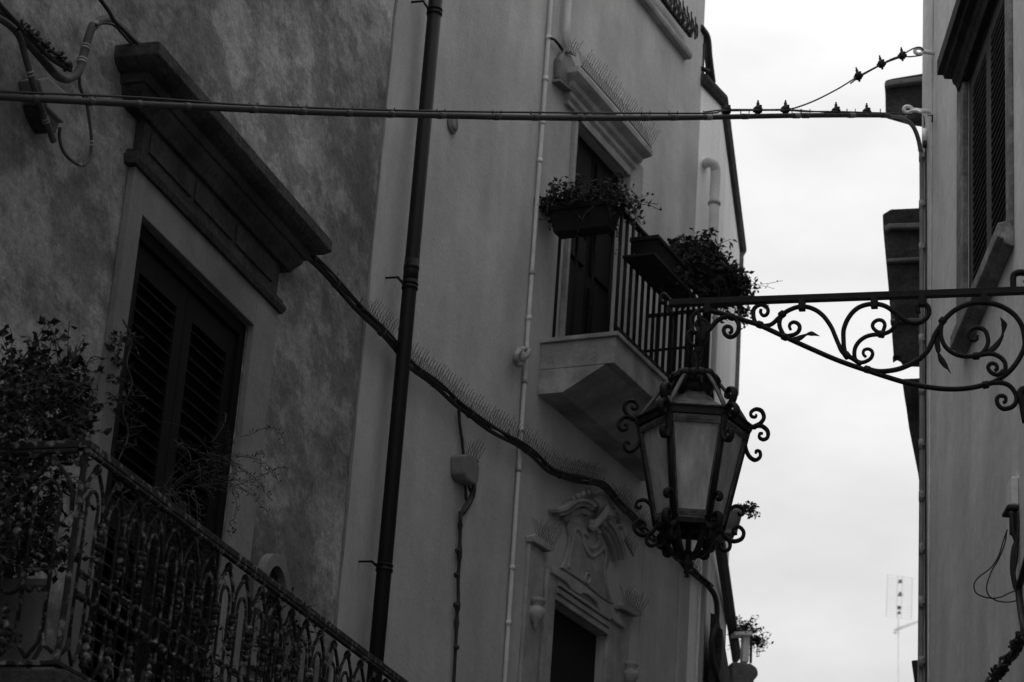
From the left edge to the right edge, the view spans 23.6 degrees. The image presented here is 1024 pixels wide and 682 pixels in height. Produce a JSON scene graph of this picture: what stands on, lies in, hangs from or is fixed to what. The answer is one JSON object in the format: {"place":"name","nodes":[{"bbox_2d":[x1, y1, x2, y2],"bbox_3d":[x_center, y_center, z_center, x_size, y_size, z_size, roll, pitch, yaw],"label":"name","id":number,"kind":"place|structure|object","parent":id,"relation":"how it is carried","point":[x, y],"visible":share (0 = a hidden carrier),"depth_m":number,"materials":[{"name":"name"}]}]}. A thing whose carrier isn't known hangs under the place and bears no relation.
{"place":"outdoors","nodes":[
{"label":"outdoors","id":0,"kind":"place"},
{"bbox_2d":[704,0,922,681],"label":"sky","id":1,"kind":"structure","parent":0,"point":[834,485],"materials":[{"name":"white"}]},
{"bbox_2d":[886,574,917,681],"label":"antenna","id":2,"kind":"object","parent":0,"point":[899,607],"visible":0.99,"depth_m":49.63,"materials":[{"name":"metal"}]},
{"bbox_2d":[883,74,921,681],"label":"building","id":3,"kind":"structure","parent":0,"point":[901,233],"depth_m":17.08,"materials":[{"name":"paint"}]},
{"label":"street","id":4,"kind":"structure","parent":0,"visible":0},
{"bbox_2d":[0,0,407,681],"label":"building","id":5,"kind":"structure","parent":4,"relation":"on","point":[186,244],"depth_m":10.57,"materials":[{"name":"paint"}]},
{"bbox_2d":[0,579,47,668],"bbox_3d":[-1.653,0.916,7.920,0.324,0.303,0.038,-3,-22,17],"label":"planter","id":6,"kind":"object","parent":5,"relation":"on","point":[31,611],"visible":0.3,"depth_m":7.89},
{"bbox_2d":[0,15,56,142],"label":"bent conduit","id":7,"kind":"object","parent":5,"relation":"attached to","point":[12,28],"visible":0.98,"depth_m":9.11,"materials":[{"name":"grey plastic"}]},
{"bbox_2d":[19,77,67,133],"bbox_3d":[-1.792,-0.905,9.319,0.089,0.190,0.239,-3,-22,17],"label":"junction box","id":8,"kind":"object","parent":5,"relation":"attached to","point":[55,113],"visible":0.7,"depth_m":9.29,"materials":[{"name":"grey plastic"}]},
{"bbox_2d":[0,333,112,583],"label":"shrub","id":9,"kind":"object","parent":5,"relation":"on","point":[15,408],"visible":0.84,"depth_m":8.17,"materials":[{"name":"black plant"}]},
{"bbox_2d":[0,316,88,391],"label":"sprig","id":10,"kind":"object","parent":9,"relation":"on","point":[71,356],"visible":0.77,"depth_m":8.27,"materials":[{"name":"black plant"}]},
{"bbox_2d":[0,9,141,83],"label":"bent conduit","id":11,"kind":"object","parent":5,"relation":"attached to","point":[55,73],"visible":0.7,"depth_m":9.55,"materials":[{"name":"grey plastic"}]},
{"bbox_2d":[0,0,72,71],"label":"cable","id":12,"kind":"object","parent":11,"relation":"on","point":[16,22],"visible":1,"depth_m":9.10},
{"bbox_2d":[16,19,72,71],"bbox_3d":[-1.740,-1.105,9.174,0.070,0.089,0.427,-2,-22,15],"label":"wire tangle","id":13,"kind":"object","parent":12,"relation":"attached to","point":[60,57],"visible":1,"depth_m":9.15,"materials":[{"name":"black plastic"}]},
{"bbox_2d":[58,77,93,166],"bbox_3d":[-1.696,-0.860,9.580,0.016,0.363,0.279,-3,-22,17],"label":"cable","id":14,"kind":"object","parent":11,"relation":"hanging from","point":[69,158],"visible":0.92,"depth_m":9.61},
{"bbox_2d":[95,22,131,43],"bbox_3d":[-1.591,-1.226,9.774,0.010,0.092,0.303,-3,-22,17],"label":"cable","id":15,"kind":"object","parent":11,"relation":"attached to","point":[117,28],"visible":1,"depth_m":9.79,"materials":[{"name":"black plastic"}]},
{"bbox_2d":[82,319,148,460],"bbox_3d":[-1.543,0.163,9.668,0.193,0.558,0.598,4,-21,0],"label":"climbing vine","id":16,"kind":"object","parent":5,"relation":"attached to","point":[126,338],"visible":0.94,"depth_m":9.77,"materials":[{"name":"black plant"}]},
{"bbox_2d":[98,0,138,44],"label":"cable","id":17,"kind":"object","parent":5,"relation":"attached to","point":[127,33],"visible":1,"depth_m":9.76,"materials":[{"name":"black rubber"}]},
{"bbox_2d":[110,485,236,681],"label":"hanging plant","id":18,"kind":"object","parent":5,"relation":"hanging from","point":[185,540],"visible":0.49,"depth_m":8.66,"materials":[{"name":"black plant"}]},
{"bbox_2d":[161,411,287,523],"bbox_3d":[-1.169,0.502,9.734,0.449,0.520,0.925,-12,-26,35],"label":"feathery plant","id":19,"kind":"object","parent":5,"relation":"on","point":[213,465],"visible":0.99,"depth_m":9.72,"materials":[{"name":"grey plant"}]},
{"bbox_2d":[247,587,323,681],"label":"trailing plant","id":20,"kind":"object","parent":5,"relation":"hanging from","point":[272,647],"visible":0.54,"depth_m":9.51,"materials":[{"name":"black plant"}]},
{"bbox_2d":[331,0,717,681],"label":"building","id":21,"kind":"structure","parent":4,"relation":"on","point":[607,340],"depth_m":14.82,"materials":[{"name":"paint"}]},
{"bbox_2d":[358,0,442,681],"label":"drainpipe","id":22,"kind":"object","parent":21,"relation":"attached to","point":[383,565],"visible":1,"depth_m":13.05,"materials":[{"name":"metal"}]},
{"bbox_2d":[447,119,457,133],"bbox_3d":[-0.341,-1.255,14.156,0.020,0.115,0.115,-6,-23,24],"label":"vent","id":23,"kind":"object","parent":21,"relation":"attached to","point":[452,124],"visible":0.84,"depth_m":14.14,"materials":[{"name":"grey plastic"}]},
{"bbox_2d":[452,511,462,681],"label":"cable","id":24,"kind":"object","parent":21,"relation":"attached to","point":[457,604],"visible":1,"depth_m":13.59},
{"bbox_2d":[451,409,478,521],"bbox_3d":[-0.247,0.727,13.826,0.089,0.648,0.287,-6,-23,24],"label":"junction box","id":25,"kind":"object","parent":21,"relation":"attached to","point":[464,470],"visible":1,"depth_m":13.75,"materials":[{"name":"grey plastic"}]},
{"bbox_2d":[463,438,484,461],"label":"bird spikes","id":26,"kind":"object","parent":25,"relation":"on","point":[475,453],"visible":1,"depth_m":13.89,"materials":[{"name":"grey metal"}]},
{"bbox_2d":[308,255,713,587],"bbox_3d":[0.024,0.523,14.341,0.259,0.229,6.828,-5,-23,22],"label":"cable bundle","id":27,"kind":"object","parent":21,"relation":"attached to","point":[337,284],"visible":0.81,"depth_m":13.93,"materials":[{"name":"black rubber"}]},
{"bbox_2d":[362,297,399,337],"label":"bird spikes","id":28,"kind":"object","parent":27,"relation":"on","point":[383,316],"visible":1,"depth_m":12.78,"materials":[{"name":"grey metal"}]},
{"bbox_2d":[410,343,483,412],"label":"bird spikes","id":29,"kind":"object","parent":27,"relation":"on","point":[413,365],"visible":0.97,"depth_m":13.61,"materials":[{"name":"grey metal"}]},
{"bbox_2d":[473,399,606,478],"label":"bird spikes","id":30,"kind":"object","parent":27,"relation":"on","point":[576,469],"visible":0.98,"depth_m":14.75,"materials":[{"name":"grey metal"}]},
{"bbox_2d":[612,482,704,575],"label":"bird spikes","id":31,"kind":"object","parent":27,"relation":"on","point":[650,524],"visible":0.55,"depth_m":16.07,"materials":[{"name":"grey metal"}]},
{"bbox_2d":[707,586,720,681],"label":"cable","id":32,"kind":"object","parent":27,"relation":"hanging from","point":[712,591],"visible":1,"depth_m":17.14,"materials":[{"name":"black rubber"}]},
{"bbox_2d":[512,346,531,367],"bbox_3d":[0.051,0.086,14.612,0.081,0.170,0.231,-3,-22,18],"label":"junction box","id":33,"kind":"object","parent":21,"relation":"attached to","point":[521,355],"visible":1,"depth_m":14.56,"materials":[{"name":"grey plastic"}]},
{"bbox_2d":[502,0,552,681],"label":"conduit","id":34,"kind":"object","parent":21,"relation":"attached to","point":[522,410],"visible":0.95,"depth_m":14.80,"materials":[{"name":"grey metal"}]},
{"bbox_2d":[532,517,561,548],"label":"bird spikes","id":35,"kind":"object","parent":21,"relation":"on","point":[547,531],"visible":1,"depth_m":14.71,"materials":[{"name":"grey metal"}]},
{"bbox_2d":[549,37,572,52],"bbox_3d":[0.312,-1.893,15.701,0.017,0.089,0.366,-6,-23,24],"label":"cable","id":36,"kind":"object","parent":21,"relation":"attached to","point":[557,43],"visible":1,"depth_m":15.65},
{"bbox_2d":[552,52,574,90],"bbox_3d":[0.351,-1.731,15.734,0.071,0.273,0.274,-6,-23,24],"label":"wall box","id":37,"kind":"object","parent":21,"relation":"attached to","point":[563,61],"visible":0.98,"depth_m":15.65,"materials":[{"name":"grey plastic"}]},
{"bbox_2d":[563,39,582,56],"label":"bird spikes","id":38,"kind":"object","parent":37,"relation":"on","point":[567,52],"visible":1,"depth_m":15.78,"materials":[{"name":"grey metal"}]},
{"bbox_2d":[562,0,571,53],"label":"pipe","id":39,"kind":"object","parent":21,"relation":"attached to","point":[566,22],"visible":1,"depth_m":15.78,"materials":[{"name":"white plastic"}]},
{"bbox_2d":[550,609,596,681],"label":"door leaf","id":40,"kind":"structure","parent":21,"relation":"in","point":[573,646],"depth_m":15.15,"materials":[{"name":"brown wood"}]},
{"bbox_2d":[547,199,622,238],"bbox_3d":[0.449,-0.745,15.131,0.424,0.168,0.204,-6,-23,24],"label":"planter","id":41,"kind":"object","parent":21,"relation":"attached to","point":[598,220],"visible":0.97,"depth_m":15.07,"materials":[{"name":"plastic"}]},
{"bbox_2d":[532,171,651,244],"bbox_3d":[0.452,-0.835,15.143,0.850,0.425,0.493,-3,-22,18],"label":"trough plant","id":42,"kind":"object","parent":41,"relation":"in","point":[588,195],"visible":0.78,"depth_m":15.06,"materials":[{"name":"grey plant"}]},
{"bbox_2d":[626,192,661,210],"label":"sprig","id":43,"kind":"object","parent":42,"relation":"attached to","point":[648,205],"visible":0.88,"depth_m":15.18,"materials":[{"name":"black plant"}]},
{"bbox_2d":[540,190,638,253],"bbox_3d":[0.429,-0.760,15.132,0.858,0.584,0.519,-6,-23,24],"label":"trailing plant","id":44,"kind":"object","parent":21,"relation":"hanging from","point":[613,212],"visible":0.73,"depth_m":14.94,"materials":[{"name":"black plant"}]},
{"bbox_2d":[565,135,617,335],"bbox_3d":[0.474,-0.515,15.993,0.055,1.619,0.890,-6,-23,24],"label":"door leaf","id":45,"kind":"structure","parent":21,"relation":"in","point":[588,164],"depth_m":16.04,"materials":[{"name":"paint"}]},
{"bbox_2d":[577,48,657,148],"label":"bird spikes","id":46,"kind":"object","parent":21,"relation":"on","point":[613,99],"visible":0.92,"depth_m":16.27,"materials":[{"name":"grey metal"}]},
{"bbox_2d":[623,532,637,556],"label":"bird spikes","id":47,"kind":"object","parent":21,"relation":"attached to","point":[629,548],"visible":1,"depth_m":15.91,"materials":[{"name":"silver metal"}]},
{"bbox_2d":[619,583,648,615],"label":"bird spikes","id":48,"kind":"object","parent":21,"relation":"on","point":[632,602],"visible":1,"depth_m":15.87,"materials":[{"name":"silver metal"}]},
{"bbox_2d":[622,252,695,299],"bbox_3d":[0.929,-0.401,15.396,0.210,0.016,0.730,-6,-23,24],"label":"planter shelf","id":49,"kind":"object","parent":21,"relation":"attached to","point":[653,269],"visible":0.86,"depth_m":15.31,"materials":[{"name":"black metal"}]},
{"bbox_2d":[630,234,693,286],"bbox_3d":[0.946,-0.477,15.450,0.194,0.158,0.624,-6,-23,24],"label":"planter","id":50,"kind":"object","parent":49,"relation":"on","point":[663,250],"visible":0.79,"depth_m":15.24,"materials":[{"name":"ceramic"}]},
{"bbox_2d":[676,241,739,307],"bbox_3d":[1.291,-0.429,16.252,0.194,0.148,0.846,-6,-23,24],"label":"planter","id":51,"kind":"object","parent":21,"relation":"on","point":[706,271],"visible":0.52,"depth_m":16.18,"materials":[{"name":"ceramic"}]},
{"bbox_2d":[650,266,751,329],"bbox_3d":[1.265,-0.282,15.993,0.324,0.479,1.436,-7,-24,26],"label":"trailing plant","id":52,"kind":"object","parent":51,"relation":"in","point":[717,290],"visible":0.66,"depth_m":15.97,"materials":[{"name":"black plant"}]},
{"bbox_2d":[667,227,768,323],"bbox_3d":[1.278,-0.414,16.172,0.507,0.664,1.472,-6,-24,25],"label":"trough plant","id":53,"kind":"object","parent":51,"relation":"in","point":[687,255],"visible":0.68,"depth_m":15.97,"materials":[{"name":"black plant"}]},
{"bbox_2d":[740,280,782,288],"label":"sprig","id":54,"kind":"object","parent":53,"relation":"attached to","point":[754,285],"visible":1,"depth_m":16.46,"materials":[{"name":"black plant"}]},
{"bbox_2d":[715,500,760,540],"bbox_3d":[1.357,1.122,15.458,0.427,0.248,0.241,4,-21,0],"label":"flower pot","id":55,"kind":"object","parent":21,"relation":"on","point":[734,518],"visible":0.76,"depth_m":15.39,"materials":[{"name":"ceramic"}]},
{"bbox_2d":[686,25,746,681],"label":"building","id":56,"kind":"structure","parent":4,"relation":"on","point":[716,142],"depth_m":18.41,"materials":[{"name":"paint"}]},
{"bbox_2d":[695,549,701,681],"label":"conduit","id":57,"kind":"object","parent":56,"relation":"attached to","point":[698,622],"depth_m":16.96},
{"bbox_2d":[702,157,720,245],"bbox_3d":[1.446,-0.948,17.898,0.152,0.897,0.143,4,-21,0],"label":"pipe","id":58,"kind":"object","parent":56,"relation":"attached to","point":[714,201],"visible":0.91,"depth_m":17.91,"materials":[{"name":"white plastic"}]},
{"bbox_2d":[698,308,740,681],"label":"building","id":59,"kind":"structure","parent":4,"relation":"on","point":[730,616],"depth_m":17.85,"materials":[{"name":"paint"}]},
{"bbox_2d":[729,631,757,681],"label":"balcony","id":60,"kind":"structure","parent":59,"relation":"attached to","point":[743,670],"depth_m":19.88,"materials":[{"name":"stone"}]},
{"bbox_2d":[727,615,763,649],"bbox_3d":[1.895,2.382,20.074,0.358,0.294,0.302,10,-22,-15],"label":"planter plant","id":61,"kind":"object","parent":60,"relation":"on","point":[745,626],"visible":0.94,"depth_m":20.06,"materials":[{"name":"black plant"}]},
{"bbox_2d":[740,627,773,656],"bbox_3d":[2.011,2.464,20.087,0.277,0.233,0.231,-5,-23,22],"label":"planter plant","id":62,"kind":"object","parent":60,"relation":"on","point":[758,641],"visible":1,"depth_m":20.05,"materials":[{"name":"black plant"}]},
{"bbox_2d":[917,0,1023,681],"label":"building","id":63,"kind":"structure","parent":4,"relation":"on","point":[973,83],"depth_m":12.76,"materials":[{"name":"paint"}]},
{"bbox_2d":[0,93,924,681],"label":"overhead cable","id":64,"kind":"object","parent":63,"relation":"attached to","point":[94,101],"visible":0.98,"depth_m":12.16,"materials":[{"name":"grey plastic"}]},
{"bbox_2d":[0,90,914,115],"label":"messenger wire","id":65,"kind":"object","parent":64,"relation":"attached to","point":[240,104],"visible":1,"depth_m":10.88,"materials":[{"name":"black metal"}]},
{"bbox_2d":[722,100,730,113],"bbox_3d":[1.137,-1.233,12.972,0.049,0.090,0.046,2,-21,5],"label":"wire clamp","id":66,"kind":"object","parent":65,"relation":"attached to","point":[726,107],"visible":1,"depth_m":12.96,"materials":[{"name":"black metal"}]},
{"bbox_2d":[753,100,762,113],"bbox_3d":[1.328,-1.259,13.226,0.049,0.090,0.046,3,-21,2],"label":"wire clamp","id":67,"kind":"object","parent":65,"relation":"attached to","point":[758,106],"visible":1,"depth_m":13.21,"materials":[{"name":"black metal"}]},
{"bbox_2d":[780,100,789,112],"bbox_3d":[1.503,-1.283,13.458,0.049,0.090,0.046,5,-21,-1],"label":"wire clamp","id":68,"kind":"object","parent":65,"relation":"attached to","point":[785,106],"visible":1,"depth_m":13.44,"materials":[{"name":"black metal"}]},
{"bbox_2d":[831,102,840,112],"bbox_3d":[1.839,-1.315,13.900,0.049,0.090,0.046,6,-21,-4],"label":"wire clamp","id":69,"kind":"object","parent":65,"relation":"attached to","point":[835,108],"visible":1,"depth_m":13.88,"materials":[{"name":"black metal"}]},
{"bbox_2d":[862,103,870,112],"bbox_3d":[2.054,-1.337,14.184,0.049,0.090,0.046,7,-21,-7],"label":"wire clamp","id":70,"kind":"object","parent":65,"relation":"attached to","point":[867,109],"visible":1,"depth_m":14.17,"materials":[{"name":"black metal"}]},
{"bbox_2d":[659,269,1023,423],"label":"lamp bracket","id":71,"kind":"object","parent":63,"relation":"attached to","point":[802,300],"visible":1,"depth_m":10.72,"materials":[{"name":"black metal"}]},
{"bbox_2d":[616,312,769,577],"bbox_3d":[0.795,0.446,10.765,0.677,1.238,0.600,4,-21,0],"label":"street lantern","id":72,"kind":"object","parent":71,"relation":"attached to","point":[693,439],"visible":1,"depth_m":10.59,"materials":[{"name":"black metal"}]},
{"bbox_2d":[790,47,923,108],"bbox_3d":[2.000,-1.521,14.177,0.018,1.059,1.482,-13,-27,37],"label":"wire","id":73,"kind":"object","parent":63,"relation":"attached to","point":[877,66],"visible":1,"depth_m":14.24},
{"bbox_2d":[853,67,862,81],"bbox_3d":[2.004,-1.544,14.183,0.049,0.090,0.046,-7,-19,-14],"label":"wire clamp","id":74,"kind":"object","parent":73,"relation":"attached to","point":[859,75],"visible":1,"depth_m":14.17,"materials":[{"name":"black metal"}]},
{"bbox_2d":[876,55,885,69],"bbox_3d":[2.175,-1.643,14.432,0.049,0.090,0.046,-4,-19,-17],"label":"wire clamp","id":75,"kind":"object","parent":73,"relation":"attached to","point":[881,62],"visible":1,"depth_m":14.41,"materials":[{"name":"black metal"}]},
{"bbox_2d":[897,47,906,60],"bbox_3d":[2.335,-1.718,14.659,0.049,0.090,0.046,3,-20,-17],"label":"wire clamp","id":76,"kind":"object","parent":73,"relation":"attached to","point":[902,54],"visible":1,"depth_m":14.64,"materials":[{"name":"black metal"}]},
{"bbox_2d":[902,105,930,113],"bbox_3d":[2.473,-1.410,14.938,0.187,0.060,0.027,3,-21,2],"label":"wall hook","id":77,"kind":"object","parent":63,"relation":"attached to","point":[925,111],"depth_m":14.93,"materials":[{"name":"white metal"}]},
{"bbox_2d":[905,109,922,115],"bbox_3d":[2.400,-1.360,14.627,0.017,0.344,0.693,3,-21,2],"label":"cable","id":78,"kind":"object","parent":77,"relation":"attached to","point":[914,110],"visible":0.91,"depth_m":14.54,"materials":[{"name":"white plastic"}]},
{"bbox_2d":[913,46,934,54],"bbox_3d":[2.525,-1.776,15.009,0.133,0.060,0.027,3,-21,2],"label":"wall hook","id":79,"kind":"object","parent":63,"relation":"attached to","point":[925,51],"depth_m":15.00,"materials":[{"name":"white metal"}]},
{"bbox_2d":[922,115,926,681],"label":"conduit","id":80,"kind":"object","parent":63,"relation":"attached to","point":[924,135],"visible":0.95,"depth_m":14.35,"materials":[{"name":"white plastic"}]},
{"bbox_2d":[969,75,970,287],"bbox_3d":[2.490,-0.743,13.166,0.059,1.516,0.050,4,-21,0],"label":"window frame","id":81,"kind":"structure","parent":63,"relation":"in","point":[970,75],"depth_m":13.20,"materials":[{"name":"grey paint"}]},
{"bbox_2d":[992,558,1023,681],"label":"cable","id":82,"kind":"object","parent":63,"relation":"attached to","point":[1019,601],"visible":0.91,"depth_m":10.48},
{"bbox_2d":[985,631,1023,681],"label":"garland","id":83,"kind":"object","parent":82,"relation":"attached to","point":[995,669],"visible":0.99,"depth_m":10.68},
{"bbox_2d":[1002,476,1018,535],"bbox_3d":[2.264,0.751,11.123,0.054,0.247,0.150,3,-21,2],"label":"junction box","id":84,"kind":"object","parent":63,"relation":"attached to","point":[1012,494],"visible":0.83,"depth_m":11.09,"materials":[{"name":"white plastic"}]},
{"bbox_2d":[973,529,1014,598],"bbox_3d":[2.181,0.998,10.958,0.232,0.329,0.006,3,-21,2],"label":"wire","id":85,"kind":"object","parent":84,"relation":"hanging from","point":[988,570],"visible":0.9,"depth_m":10.93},
{"bbox_2d":[986,533,1015,602],"bbox_3d":[2.206,1.009,10.953,0.170,0.336,0.006,3,-21,2],"label":"wire","id":86,"kind":"object","parent":84,"relation":"hanging from","point":[991,572],"visible":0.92,"depth_m":10.93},
{"bbox_2d":[1009,511,1018,572],"bbox_3d":[2.263,1.026,10.946,0.080,0.549,0.021,3,-21,2],"label":"cable","id":87,"kind":"object","parent":63,"relation":"attached to","point":[1012,523],"visible":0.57,"depth_m":11.00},
{"bbox_2d":[1010,511,1019,589],"bbox_3d":[2.259,0.944,10.978,0.053,0.379,0.025,4,-21,0],"label":"cable","id":88,"kind":"object","parent":63,"relation":"attached to","point":[1012,573],"visible":0.78,"depth_m":10.97,"materials":[{"name":"black rubber"}]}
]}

